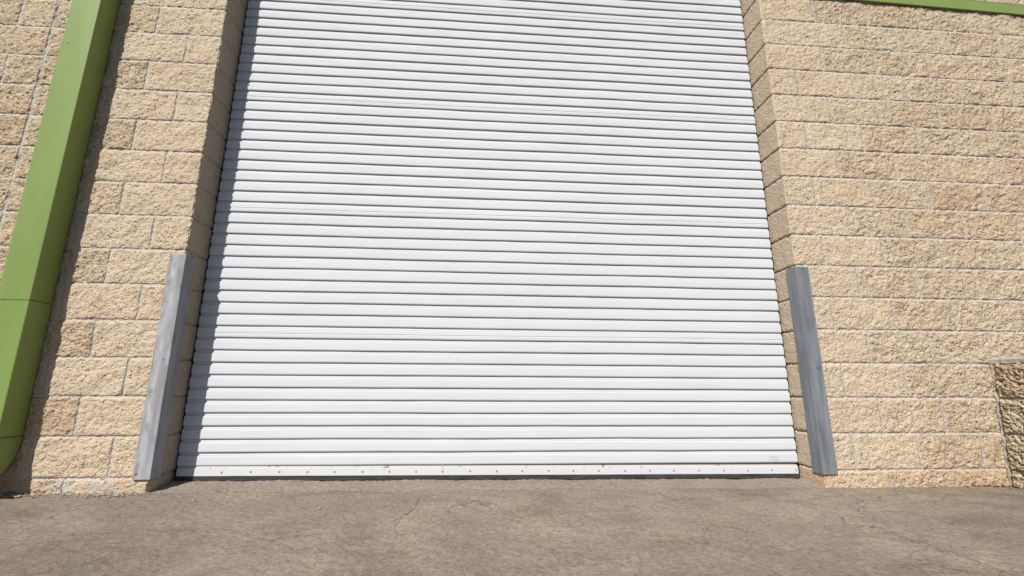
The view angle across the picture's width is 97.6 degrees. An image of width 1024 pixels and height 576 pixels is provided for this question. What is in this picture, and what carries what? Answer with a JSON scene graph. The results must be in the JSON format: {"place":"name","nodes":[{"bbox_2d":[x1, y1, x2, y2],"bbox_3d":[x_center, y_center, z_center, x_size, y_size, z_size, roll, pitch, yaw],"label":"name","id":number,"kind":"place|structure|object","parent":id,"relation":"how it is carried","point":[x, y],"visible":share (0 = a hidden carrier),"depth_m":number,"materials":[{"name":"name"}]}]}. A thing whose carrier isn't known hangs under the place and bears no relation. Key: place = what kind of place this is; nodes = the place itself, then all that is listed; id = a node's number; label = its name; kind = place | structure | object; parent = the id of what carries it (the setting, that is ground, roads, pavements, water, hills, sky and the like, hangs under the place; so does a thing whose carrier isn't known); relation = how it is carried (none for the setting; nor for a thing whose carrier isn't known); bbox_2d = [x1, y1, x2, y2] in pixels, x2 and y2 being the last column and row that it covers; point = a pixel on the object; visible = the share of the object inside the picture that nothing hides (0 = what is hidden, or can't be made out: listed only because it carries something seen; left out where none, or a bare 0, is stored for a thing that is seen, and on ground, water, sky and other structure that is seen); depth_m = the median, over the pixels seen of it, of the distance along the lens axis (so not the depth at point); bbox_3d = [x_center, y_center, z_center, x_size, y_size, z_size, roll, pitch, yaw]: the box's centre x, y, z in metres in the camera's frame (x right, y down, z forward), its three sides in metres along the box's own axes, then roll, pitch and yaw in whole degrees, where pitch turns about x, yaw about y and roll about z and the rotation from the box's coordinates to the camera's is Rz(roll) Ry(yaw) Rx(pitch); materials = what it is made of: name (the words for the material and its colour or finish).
{"place":"outdoors","nodes":[
{"label":"outdoors","id":0,"kind":"place"},
{"bbox_2d":[0,463,1023,575],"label":"ground","id":1,"kind":"structure","parent":0,"point":[621,527],"depth_m":1.76,"materials":[{"name":"concrete"}]},
{"bbox_2d":[0,492,138,497],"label":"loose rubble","id":2,"kind":"object","parent":1,"relation":"on","point":[121,494],"visible":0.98,"depth_m":2.22,"materials":[{"name":"beige stone"}]},
{"bbox_2d":[0,0,1023,494],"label":"block wall","id":3,"kind":"structure","parent":1,"relation":"on","point":[890,140],"depth_m":2.80,"materials":[{"name":"split-face concrete block"},{"name":"mortar"}]},
{"bbox_2d":[0,0,119,473],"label":"downspout","id":4,"kind":"object","parent":3,"relation":"attached to","point":[29,278],"visible":1,"depth_m":2.44,"materials":[{"name":"green paint"}]},
{"bbox_2d":[132,254,194,479],"bbox_3d":[-1.898,0.403,2.457,0.091,1.197,0.089,1,-12,-4],"label":"corner guard","id":5,"kind":"object","parent":3,"relation":"attached to","point":[151,447],"visible":1,"depth_m":2.42,"materials":[{"name":"metal"}]},
{"bbox_2d":[175,0,799,481],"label":"roller door","id":6,"kind":"structure","parent":3,"relation":"attached to","point":[491,240],"depth_m":2.89,"materials":[{"name":"white paint"}]},
{"bbox_2d":[786,267,837,473],"bbox_3d":[1.817,0.474,2.727,0.092,1.225,0.089,1,-12,-4],"label":"corner guard","id":7,"kind":"object","parent":3,"relation":"attached to","point":[820,437],"visible":1,"depth_m":2.69,"materials":[{"name":"grey metal"}]},
{"bbox_2d":[852,0,1023,15],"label":"metal trim","id":8,"kind":"structure","parent":3,"relation":"attached to","point":[990,7],"depth_m":3.37,"materials":[{"name":"green paint"}]},
{"bbox_2d":[204,480,1013,488],"bbox_3d":[0.633,1.118,2.566,4.645,0.044,0.182,1,-12,-2],"label":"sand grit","id":9,"kind":"object","parent":1,"relation":"on","point":[670,480],"visible":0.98,"depth_m":2.55,"materials":[{"name":"beige sand"}]},
{"bbox_2d":[888,531,1012,574],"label":"ground crack","id":10,"kind":"object","parent":1,"relation":"on","point":[951,551],"visible":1,"depth_m":1.55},
{"bbox_2d":[964,484,1023,487],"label":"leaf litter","id":11,"kind":"object","parent":1,"relation":"on","point":[994,485],"visible":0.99,"depth_m":2.60,"materials":[{"name":"brown plant"}]},
{"bbox_2d":[988,356,1023,488],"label":"wall","id":12,"kind":"structure","parent":1,"relation":"on","point":[1007,374],"depth_m":2.64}
]}

